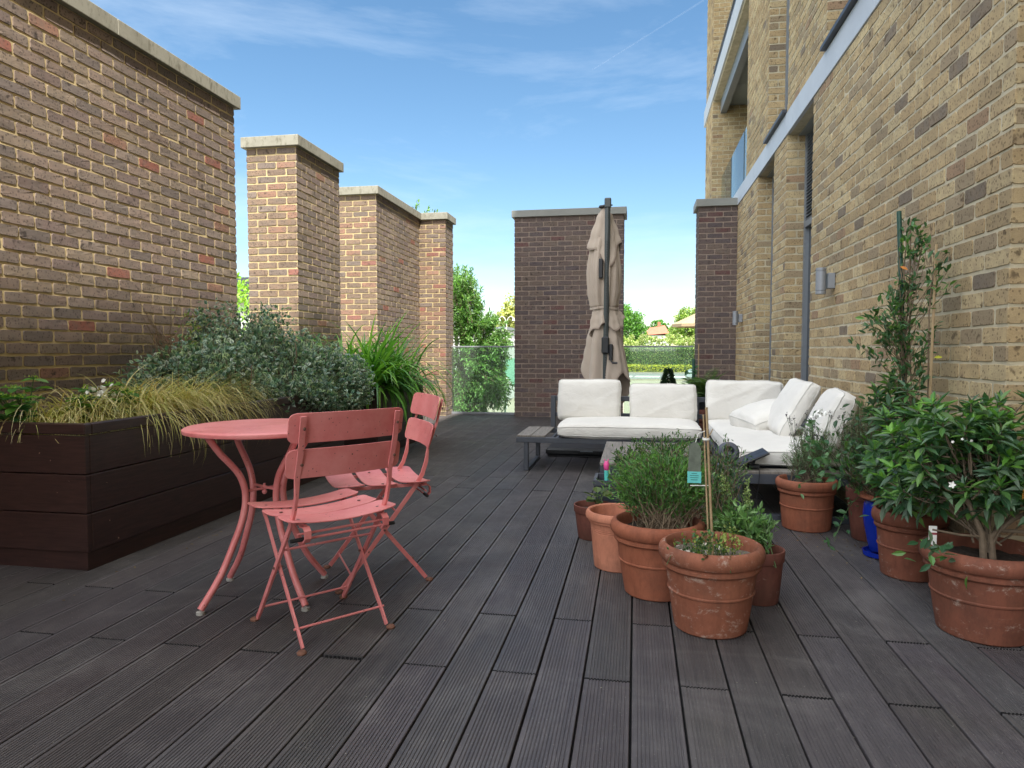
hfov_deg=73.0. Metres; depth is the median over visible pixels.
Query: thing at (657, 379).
kerb
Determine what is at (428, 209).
ash tree
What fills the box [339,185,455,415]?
brick wall
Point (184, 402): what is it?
ornamental grass
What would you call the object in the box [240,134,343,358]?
brick pillar
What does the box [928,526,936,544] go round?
plant tag
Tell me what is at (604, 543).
potted plant
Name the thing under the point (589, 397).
back cushion
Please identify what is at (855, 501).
potted plant
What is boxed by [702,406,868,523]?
sofa lounger
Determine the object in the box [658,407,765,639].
potted plant
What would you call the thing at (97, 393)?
hydrangea
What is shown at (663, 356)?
clipped hedge
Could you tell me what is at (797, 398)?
back cushion
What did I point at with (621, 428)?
seat cushion
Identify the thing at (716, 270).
brick pillar
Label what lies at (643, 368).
golden hedge
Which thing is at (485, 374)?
ash tree
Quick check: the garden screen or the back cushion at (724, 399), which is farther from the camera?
the garden screen
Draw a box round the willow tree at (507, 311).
[496,292,514,327]
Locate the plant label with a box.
[687,431,704,482]
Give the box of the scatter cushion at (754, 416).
[729,399,805,429]
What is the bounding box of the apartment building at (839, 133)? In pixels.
[704,0,1023,541]
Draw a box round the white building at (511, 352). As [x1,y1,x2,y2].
[453,327,514,399]
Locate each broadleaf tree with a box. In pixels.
[623,302,648,345]
[647,319,669,331]
[667,306,694,344]
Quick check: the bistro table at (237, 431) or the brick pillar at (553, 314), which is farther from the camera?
the brick pillar at (553, 314)
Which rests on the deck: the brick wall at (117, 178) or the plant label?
the brick wall at (117, 178)
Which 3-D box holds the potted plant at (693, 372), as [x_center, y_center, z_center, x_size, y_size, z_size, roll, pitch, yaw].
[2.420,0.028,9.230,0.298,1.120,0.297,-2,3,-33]
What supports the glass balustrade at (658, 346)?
on the deck
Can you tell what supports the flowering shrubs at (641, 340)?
on the ground
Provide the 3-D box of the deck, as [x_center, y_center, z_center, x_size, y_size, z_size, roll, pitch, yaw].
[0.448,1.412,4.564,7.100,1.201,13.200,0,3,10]
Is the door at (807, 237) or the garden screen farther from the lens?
the garden screen
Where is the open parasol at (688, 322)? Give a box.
[672,314,694,327]
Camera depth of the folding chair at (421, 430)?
3.17 m
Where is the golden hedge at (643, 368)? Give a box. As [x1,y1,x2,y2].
[628,364,691,371]
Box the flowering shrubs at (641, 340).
[623,333,694,345]
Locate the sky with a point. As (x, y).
(478, 112)
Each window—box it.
[763,0,789,143]
[820,0,857,51]
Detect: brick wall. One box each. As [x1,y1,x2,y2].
[0,0,240,413]
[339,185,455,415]
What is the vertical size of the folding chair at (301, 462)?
0.825 m
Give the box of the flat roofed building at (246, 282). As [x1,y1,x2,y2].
[236,277,249,335]
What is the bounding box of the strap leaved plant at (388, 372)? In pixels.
[297,310,476,430]
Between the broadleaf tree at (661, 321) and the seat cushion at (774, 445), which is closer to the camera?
the seat cushion at (774, 445)
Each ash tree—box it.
[413,199,437,212]
[453,263,514,411]
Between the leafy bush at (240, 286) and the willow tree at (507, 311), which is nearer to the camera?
the leafy bush at (240, 286)
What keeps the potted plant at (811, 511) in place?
on the deck
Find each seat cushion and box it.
[557,416,701,440]
[708,419,848,466]
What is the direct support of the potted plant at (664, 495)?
on the deck
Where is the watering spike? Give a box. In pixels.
[604,459,609,480]
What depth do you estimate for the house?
129.64 m
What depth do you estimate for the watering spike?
3.95 m
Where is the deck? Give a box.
[0,414,1023,767]
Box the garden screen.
[504,358,514,411]
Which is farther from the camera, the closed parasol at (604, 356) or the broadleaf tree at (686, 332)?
the broadleaf tree at (686, 332)
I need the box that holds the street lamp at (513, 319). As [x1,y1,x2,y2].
[497,316,514,407]
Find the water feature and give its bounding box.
[701,442,739,510]
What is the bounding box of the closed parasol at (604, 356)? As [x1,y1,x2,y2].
[546,198,630,457]
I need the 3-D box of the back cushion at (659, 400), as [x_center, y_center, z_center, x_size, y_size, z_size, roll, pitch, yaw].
[1.381,0.176,6.336,0.609,0.368,0.215,0,-6,10]
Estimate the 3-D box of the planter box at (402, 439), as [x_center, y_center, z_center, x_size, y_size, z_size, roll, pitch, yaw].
[-1.573,0.329,7.442,0.838,0.690,1.458,0,3,10]
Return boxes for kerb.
[629,372,684,380]
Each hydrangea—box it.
[0,373,53,433]
[64,379,141,419]
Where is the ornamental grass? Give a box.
[0,363,286,457]
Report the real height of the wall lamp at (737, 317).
0.190 m
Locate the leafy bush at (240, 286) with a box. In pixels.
[237,272,249,336]
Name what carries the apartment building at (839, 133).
on the pavement
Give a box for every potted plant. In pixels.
[574,486,612,540]
[586,503,642,572]
[592,439,723,601]
[608,437,728,530]
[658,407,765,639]
[660,367,676,383]
[682,369,725,453]
[685,344,699,383]
[692,433,753,530]
[699,472,784,605]
[775,410,845,532]
[795,395,896,549]
[832,427,900,559]
[848,211,960,516]
[854,373,953,582]
[866,389,1023,646]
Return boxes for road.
[629,373,690,378]
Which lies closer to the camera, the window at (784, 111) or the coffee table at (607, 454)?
the coffee table at (607, 454)
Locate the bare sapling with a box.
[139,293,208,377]
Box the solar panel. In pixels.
[737,448,769,507]
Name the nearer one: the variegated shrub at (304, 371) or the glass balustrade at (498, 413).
the variegated shrub at (304, 371)
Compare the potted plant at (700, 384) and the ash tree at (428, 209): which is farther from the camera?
the ash tree at (428, 209)
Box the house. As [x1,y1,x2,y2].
[646,322,668,345]
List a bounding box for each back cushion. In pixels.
[557,379,621,419]
[629,383,696,421]
[705,380,783,419]
[767,378,820,435]
[803,387,857,456]
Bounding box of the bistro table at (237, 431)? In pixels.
[181,418,327,615]
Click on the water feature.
(733, 446)
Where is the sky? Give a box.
[89,0,707,345]
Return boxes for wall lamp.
[732,311,742,324]
[815,267,834,294]
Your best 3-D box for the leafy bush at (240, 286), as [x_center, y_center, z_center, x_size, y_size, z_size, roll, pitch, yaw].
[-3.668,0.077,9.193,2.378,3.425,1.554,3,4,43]
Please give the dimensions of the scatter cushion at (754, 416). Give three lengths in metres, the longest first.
0.436 x 0.410 x 0.229 m
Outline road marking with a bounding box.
[629,376,684,376]
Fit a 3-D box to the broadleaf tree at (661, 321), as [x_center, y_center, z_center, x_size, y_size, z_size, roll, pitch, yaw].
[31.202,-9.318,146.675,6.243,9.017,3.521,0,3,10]
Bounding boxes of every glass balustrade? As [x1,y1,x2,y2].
[451,346,513,414]
[624,346,693,346]
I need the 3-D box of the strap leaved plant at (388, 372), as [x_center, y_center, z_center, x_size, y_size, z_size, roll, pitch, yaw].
[-1.239,-0.142,7.288,1.714,1.293,2.581,0,3,10]
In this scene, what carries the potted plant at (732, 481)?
on the deck
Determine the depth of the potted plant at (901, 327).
3.15 m
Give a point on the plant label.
(694, 468)
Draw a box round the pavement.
[456,380,687,412]
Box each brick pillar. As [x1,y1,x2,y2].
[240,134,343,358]
[512,206,626,417]
[693,198,737,379]
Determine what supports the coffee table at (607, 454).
on the deck
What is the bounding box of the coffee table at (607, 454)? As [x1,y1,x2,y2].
[600,441,688,475]
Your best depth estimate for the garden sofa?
5.96 m
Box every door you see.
[769,177,773,380]
[800,134,812,380]
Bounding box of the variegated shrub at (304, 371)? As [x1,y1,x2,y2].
[113,297,377,414]
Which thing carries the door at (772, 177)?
in the apartment building at (839, 133)
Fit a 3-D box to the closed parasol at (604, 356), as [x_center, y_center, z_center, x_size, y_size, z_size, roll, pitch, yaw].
[0.805,-0.610,7.064,0.809,2.602,0.984,0,3,10]
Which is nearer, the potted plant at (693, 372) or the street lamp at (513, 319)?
the potted plant at (693, 372)
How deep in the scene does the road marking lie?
60.12 m
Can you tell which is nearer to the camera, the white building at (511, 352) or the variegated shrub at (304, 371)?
the variegated shrub at (304, 371)
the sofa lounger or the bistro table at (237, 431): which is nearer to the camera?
the bistro table at (237, 431)
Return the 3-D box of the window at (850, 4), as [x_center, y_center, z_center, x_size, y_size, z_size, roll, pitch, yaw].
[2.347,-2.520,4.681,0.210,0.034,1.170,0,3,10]
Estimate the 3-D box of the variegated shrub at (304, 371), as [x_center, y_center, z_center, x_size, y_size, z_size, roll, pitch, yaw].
[-1.871,-0.166,5.388,1.065,1.017,2.550,0,3,10]
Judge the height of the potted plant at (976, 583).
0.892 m
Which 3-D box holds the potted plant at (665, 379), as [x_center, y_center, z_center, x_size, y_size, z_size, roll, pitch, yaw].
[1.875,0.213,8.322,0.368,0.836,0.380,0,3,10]
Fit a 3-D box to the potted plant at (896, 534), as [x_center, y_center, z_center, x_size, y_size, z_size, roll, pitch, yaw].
[1.769,0.409,3.072,0.448,0.948,0.700,2,3,33]
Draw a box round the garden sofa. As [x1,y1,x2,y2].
[516,395,706,470]
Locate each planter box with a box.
[0,393,343,569]
[344,380,422,447]
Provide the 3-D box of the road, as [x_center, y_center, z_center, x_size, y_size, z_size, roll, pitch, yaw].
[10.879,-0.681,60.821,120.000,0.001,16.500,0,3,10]
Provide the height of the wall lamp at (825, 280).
0.190 m
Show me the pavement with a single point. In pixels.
(626, 407)
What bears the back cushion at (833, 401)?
on the seat cushion at (774, 445)
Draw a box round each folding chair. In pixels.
[247,407,402,655]
[323,392,442,593]
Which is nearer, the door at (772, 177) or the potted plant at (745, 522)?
the potted plant at (745, 522)
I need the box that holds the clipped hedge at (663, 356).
[624,345,694,366]
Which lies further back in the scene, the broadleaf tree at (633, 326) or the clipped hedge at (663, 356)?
the broadleaf tree at (633, 326)
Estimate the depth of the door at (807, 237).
6.59 m
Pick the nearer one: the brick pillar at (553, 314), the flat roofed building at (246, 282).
the brick pillar at (553, 314)
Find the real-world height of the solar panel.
0.419 m
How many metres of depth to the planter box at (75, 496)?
3.40 m
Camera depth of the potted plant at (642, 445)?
3.50 m
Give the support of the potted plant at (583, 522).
on the deck
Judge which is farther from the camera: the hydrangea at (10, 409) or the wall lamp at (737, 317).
the wall lamp at (737, 317)

